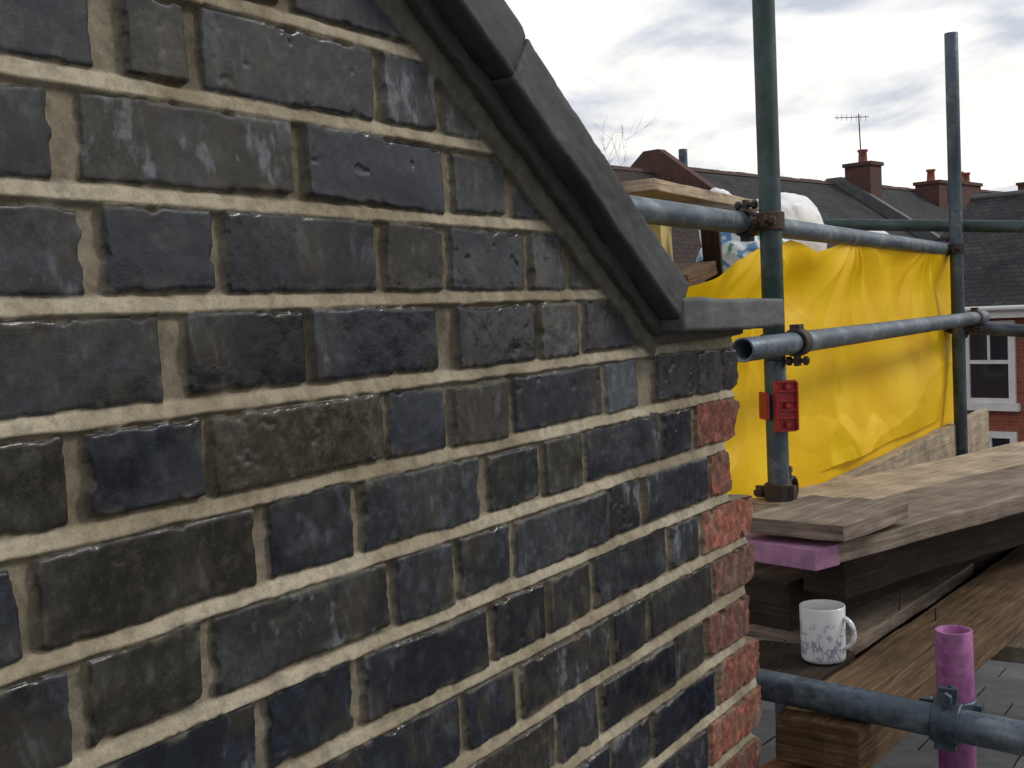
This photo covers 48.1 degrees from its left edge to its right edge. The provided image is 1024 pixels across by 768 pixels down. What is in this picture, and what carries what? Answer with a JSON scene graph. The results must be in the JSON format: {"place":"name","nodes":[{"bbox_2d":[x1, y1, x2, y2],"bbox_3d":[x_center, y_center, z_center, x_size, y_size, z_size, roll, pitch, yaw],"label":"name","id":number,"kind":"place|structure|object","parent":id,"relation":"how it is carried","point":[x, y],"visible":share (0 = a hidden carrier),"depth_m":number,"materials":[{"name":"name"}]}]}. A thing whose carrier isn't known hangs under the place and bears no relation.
{"place":"outdoors","nodes":[
{"label":"outdoors","id":0,"kind":"place"},
{"bbox_2d":[505,0,1023,191],"label":"sky","id":1,"kind":"structure","parent":0,"point":[883,61],"materials":[{"name":"white"}]},
{"bbox_2d":[969,360,1007,363],"bbox_3d":[10.051,-0.464,24.166,0.818,0.080,0.040,1,5,45],"label":"window rail","id":2,"kind":"object","parent":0,"point":[988,361],"depth_m":24.15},
{"bbox_2d":[987,335,990,359],"bbox_3d":[10.034,-0.846,24.145,0.056,0.683,0.045,0,4,33],"label":"window bar","id":3,"kind":"object","parent":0,"point":[988,347],"depth_m":24.14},
{"bbox_2d":[970,398,1008,402],"bbox_3d":[10.089,0.348,24.216,0.818,0.100,0.040,1,5,45],"label":"window rail","id":4,"kind":"object","parent":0,"point":[989,400],"depth_m":24.20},
{"bbox_3d":[3.058,3.904,2.561,5.400,6.415,6.200,0,4,33],"label":"roof deck","id":5,"kind":"object","parent":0,"visible":0},
{"bbox_2d":[629,0,1023,722],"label":"scaffolding","id":6,"kind":"object","parent":5,"relation":"on","point":[773,228],"visible":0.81,"depth_m":2.54,"materials":[{"name":"metal"}]},
{"bbox_2d":[686,240,953,497],"bbox_3d":[1.086,-0.075,3.499,0.203,0.753,2.706,0,4,37],"label":"yellow plastic sheet","id":7,"kind":"object","parent":6,"relation":"attached to","point":[861,403],"visible":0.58,"depth_m":3.32,"materials":[{"name":"yellow plastic"}]},
{"bbox_2d":[754,409,989,570],"bbox_3d":[1.243,0.329,3.706,0.040,0.228,2.903,0,4,33],"label":"toe board","id":8,"kind":"object","parent":6,"relation":"attached to","point":[937,444],"visible":0.29,"depth_m":4.04,"materials":[{"name":"brown wood"}]},
{"bbox_2d":[752,441,1023,511],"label":"scaffold board","id":9,"kind":"object","parent":6,"relation":"on","point":[882,484],"visible":0.47,"depth_m":2.81,"materials":[{"name":"brown wood"}]},
{"bbox_2d":[855,579,971,659],"bbox_3d":[1.674,0.451,3.624,0.305,0.036,3.702,0,4,38],"label":"old plank","id":10,"kind":"object","parent":6,"relation":"on","point":[864,651],"visible":0.01,"depth_m":2.57,"materials":[{"name":"brown wood"}]},
{"bbox_2d":[758,640,854,680],"bbox_3d":[0.506,0.530,2.136,0.192,0.035,0.233,0,4,37],"label":"old plank","id":11,"kind":"object","parent":10,"relation":"on","point":[793,662],"visible":0.27,"depth_m":2.12,"materials":[{"name":"brown wood"}]},
{"bbox_2d":[799,599,856,664],"bbox_3d":[0.579,0.461,2.124,0.083,0.102,0.094,-4,4,-15],"label":"coffee mug","id":12,"kind":"object","parent":11,"relation":"on","point":[823,630],"visible":1,"depth_m":2.10,"materials":[{"name":"ceramic"}]},
{"bbox_2d":[745,563,973,654],"bbox_3d":[1.665,0.374,3.667,0.230,0.035,3.604,0,4,38],"label":"grey plank","id":13,"kind":"object","parent":10,"relation":"on","point":[873,621],"visible":0.2,"depth_m":2.42,"materials":[{"name":"wood"}]},
{"bbox_2d":[752,660,1023,767],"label":"slate roof","id":14,"kind":"structure","parent":5,"relation":"on","point":[999,688],"depth_m":3.42,"materials":[{"name":"grey stone"}]},
{"bbox_2d":[759,757,814,767],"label":"orange timber block","id":15,"kind":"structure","parent":14,"relation":"on","point":[774,763],"depth_m":1.83,"materials":[{"name":"orange wood"}]},
{"bbox_2d":[775,544,1023,767],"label":"brown timber beam","id":16,"kind":"structure","parent":15,"relation":"on","point":[986,606],"depth_m":2.04,"materials":[{"name":"brown wood"}]},
{"bbox_2d":[744,545,1019,630],"bbox_3d":[1.589,0.354,3.302,2.904,0.147,0.128,-6,5,-42],"label":"timber joist","id":17,"kind":"object","parent":16,"relation":"on","point":[778,594],"visible":0.13,"depth_m":2.35,"materials":[{"name":"brown wood"}]},
{"bbox_2d":[766,559,970,666],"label":"rusty nails","id":18,"kind":"object","parent":17,"relation":"attached to","point":[771,647],"visible":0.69,"depth_m":2.10,"materials":[{"name":"brown metal"}]},
{"bbox_2d":[802,512,1023,599],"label":"timber joist","id":19,"kind":"object","parent":17,"relation":"on","point":[848,579],"visible":0.51,"depth_m":2.35,"materials":[{"name":"brown wood"}]},
{"bbox_2d":[745,464,1023,570],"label":"scaffold board","id":20,"kind":"object","parent":19,"relation":"on","point":[954,505],"visible":0.62,"depth_m":2.29,"materials":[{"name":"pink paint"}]},
{"bbox_2d":[750,495,908,541],"bbox_3d":[0.595,0.252,2.170,0.208,0.033,0.278,0,5,42],"label":"board offcut","id":21,"kind":"object","parent":20,"relation":"on","point":[825,518],"visible":0.94,"depth_m":2.11,"materials":[{"name":"brown wood"}]},
{"bbox_2d":[934,625,976,767],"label":"purple pole stub","id":22,"kind":"object","parent":14,"relation":"on","point":[954,657],"visible":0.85,"depth_m":1.73,"materials":[{"name":"paint"}]},
{"bbox_2d":[756,668,1023,756],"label":"scaffold tube","id":23,"kind":"object","parent":22,"relation":"attached to","point":[945,720],"visible":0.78,"depth_m":1.72,"materials":[{"name":"metal"}]},
{"bbox_2d":[990,629,1023,663],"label":"grey plank","id":24,"kind":"object","parent":14,"relation":"on","point":[1012,650],"visible":0.05,"depth_m":2.58,"materials":[{"name":"wood"}]},
{"label":"ground","id":25,"kind":"structure","parent":0,"visible":0},
{"bbox_2d":[594,104,699,262],"bbox_3d":[0.488,-0.126,24.943,6.799,12.214,8.652,0,4,33],"label":"bare tree","id":26,"kind":"object","parent":25,"relation":"on","point":[696,245],"visible":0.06,"depth_m":25.64,"materials":[{"name":"brown plant"}]},
{"bbox_2d":[611,149,1023,283],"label":"terraced houses","id":27,"kind":"structure","parent":25,"relation":"on","point":[859,190],"depth_m":36.14,"materials":[{"name":"brown brick"}]},
{"bbox_2d":[835,114,868,161],"bbox_3d":[11.149,-7.941,37.566,1.413,1.802,0.078,-4,4,-24],"label":"tv aerial","id":28,"kind":"object","parent":27,"relation":"attached to","point":[851,117],"visible":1,"depth_m":37.64,"materials":[{"name":"metal"}]},
{"bbox_2d":[966,200,1023,441],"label":"walls","id":29,"kind":"structure","parent":25,"relation":"on","point":[1008,421],"depth_m":23.86,"materials":[{"name":"red brick"}]},
{"bbox_2d":[965,334,970,402],"bbox_3d":[9.713,-0.469,24.507,0.140,1.730,0.066,1,5,45],"label":"window frame","id":30,"kind":"object","parent":29,"relation":"attached to","point":[968,371],"visible":0.3,"depth_m":24.47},
{"bbox_2d":[938,195,1023,306],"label":"roof","id":31,"kind":"structure","parent":29,"relation":"on","point":[993,268],"depth_m":25.49,"materials":[{"name":"tile"}]},
{"bbox_2d":[965,305,1023,311],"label":"gutter","id":32,"kind":"object","parent":31,"relation":"attached to","point":[1001,308],"visible":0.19,"depth_m":23.53,"materials":[{"name":"white paint"}]},
{"bbox_2d":[965,310,1023,317],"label":"fascia","id":33,"kind":"structure","parent":31,"relation":"attached to","point":[1007,314],"depth_m":23.55,"materials":[{"name":"white paint"}]},
{"bbox_2d":[969,190,1023,200],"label":"ridge","id":34,"kind":"structure","parent":31,"relation":"on","point":[997,195],"depth_m":28.08,"materials":[{"name":"tile"}]},
{"bbox_2d":[970,334,1008,397],"bbox_3d":[10.072,-0.467,24.188,0.816,1.710,0.012,1,5,45],"label":"window pane","id":35,"kind":"object","parent":29,"relation":"attached to","point":[989,380],"visible":0.8,"depth_m":24.20,"materials":[{"name":"black glass"}]},
{"bbox_2d":[967,403,1020,411],"bbox_3d":[10.083,0.481,24.198,1.240,0.158,0.126,1,5,45],"label":"window sill","id":36,"kind":"structure","parent":29,"relation":"attached to","point":[1016,407],"depth_m":24.04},
{"bbox_2d":[988,320,1006,323],"bbox_3d":[10.016,-1.256,24.121,0.818,0.138,0.064,1,5,45],"label":"window frame","id":37,"kind":"object","parent":29,"relation":"attached to","point":[1004,321],"visible":0.23,"depth_m":23.93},
{"bbox_2d":[989,431,1009,438],"bbox_3d":[10.126,1.067,24.263,0.818,0.138,0.064,1,5,45],"label":"window frame","id":38,"kind":"object","parent":29,"relation":"attached to","point":[998,434],"visible":0.57,"depth_m":24.11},
{"bbox_2d":[992,438,1009,446],"bbox_3d":[10.194,2.116,24.346,0.816,2.230,0.012,1,5,45],"label":"window pane","id":39,"kind":"object","parent":29,"relation":"attached to","point":[999,441],"visible":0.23,"depth_m":24.16,"materials":[{"name":"black glass"}]},
{"bbox_2d":[1007,320,1016,403],"bbox_3d":[10.393,-0.460,23.830,0.140,1.730,0.066,1,5,45],"label":"window frame","id":40,"kind":"object","parent":29,"relation":"attached to","point":[1012,377],"visible":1,"depth_m":23.81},
{"bbox_2d":[1010,432,1017,442],"bbox_3d":[10.514,2.122,23.988,0.140,2.250,0.066,1,5,45],"label":"window frame","id":41,"kind":"object","parent":29,"relation":"attached to","point":[1013,437],"visible":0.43,"depth_m":23.89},
{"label":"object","id":42,"kind":"object","parent":25,"relation":"on","visible":0},
{"bbox_2d":[0,0,761,767],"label":"brick wall","id":43,"kind":"structure","parent":42,"relation":"attached to","point":[360,406],"depth_m":0.96,"materials":[{"name":"black brick"}]},
{"bbox_2d":[405,0,783,336],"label":"raking parapet coping","id":44,"kind":"object","parent":42,"relation":"on","point":[488,51],"visible":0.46,"depth_m":1.23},
{"bbox_3d":[0.934,-0.284,3.731,0.227,0.038,2.601,0,4,33],"label":"platform board","id":45,"kind":"object","parent":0,"visible":0},
{"bbox_2d":[680,260,717,286],"bbox_3d":[0.501,-0.300,3.113,0.053,0.043,0.422,-1,11,21],"label":"timber offcut","id":46,"kind":"object","parent":45,"relation":"on","point":[699,272],"visible":0.62,"depth_m":3.07,"materials":[{"name":"brown wood"}]},
{"bbox_2d":[700,230,722,281],"bbox_3d":[0.567,-0.378,3.253,0.052,0.241,0.052,-2,32,16],"label":"timber offcut","id":47,"kind":"object","parent":45,"relation":"on","point":[711,246],"visible":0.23,"depth_m":3.23,"materials":[{"name":"brown wood"}]},
{"bbox_2d":[621,178,758,210],"bbox_3d":[0.545,-0.541,3.337,0.102,0.032,0.952,-1,4,29],"label":"timber offcut","id":48,"kind":"object","parent":47,"relation":"on","point":[655,188],"visible":0.68,"depth_m":3.11,"materials":[{"name":"beige wood"}]},
{"bbox_2d":[696,232,791,282],"bbox_3d":[0.731,-0.385,3.538,0.266,0.228,0.396,0,4,33],"label":"rubble sack","id":49,"kind":"object","parent":45,"relation":"on","point":[735,249],"visible":0.09,"depth_m":3.37,"materials":[{"name":"white plastic"}]},
{"bbox_3d":[0.736,-0.284,3.858,0.227,0.038,2.601,0,4,33],"label":"platform board","id":50,"kind":"object","parent":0,"visible":0},
{"bbox_2d":[756,192,826,251],"bbox_3d":[0.966,-0.510,4.080,0.264,0.330,0.460,0,4,33],"label":"rubble sack","id":51,"kind":"object","parent":50,"relation":"on","point":[798,207],"visible":0.16,"depth_m":3.95,"materials":[{"name":"white plastic"}]},
{"bbox_2d":[698,188,731,244],"bbox_3d":[0.698,-0.535,3.866,0.146,0.247,0.180,0,4,33],"label":"rubble sack","id":52,"kind":"object","parent":51,"relation":"on","point":[720,190],"visible":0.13,"depth_m":3.81,"materials":[{"name":"white plastic"}]},
{"label":"timber offcut","id":53,"kind":"object","parent":50,"relation":"on","visible":0},
{"bbox_2d":[648,224,672,260],"bbox_3d":[0.407,-0.390,3.189,0.053,0.144,0.222,-2,4,16],"label":"insulation offcut","id":54,"kind":"object","parent":53,"relation":"on","point":[663,234],"visible":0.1,"depth_m":3.15,"materials":[{"name":"yellow"}]}
]}

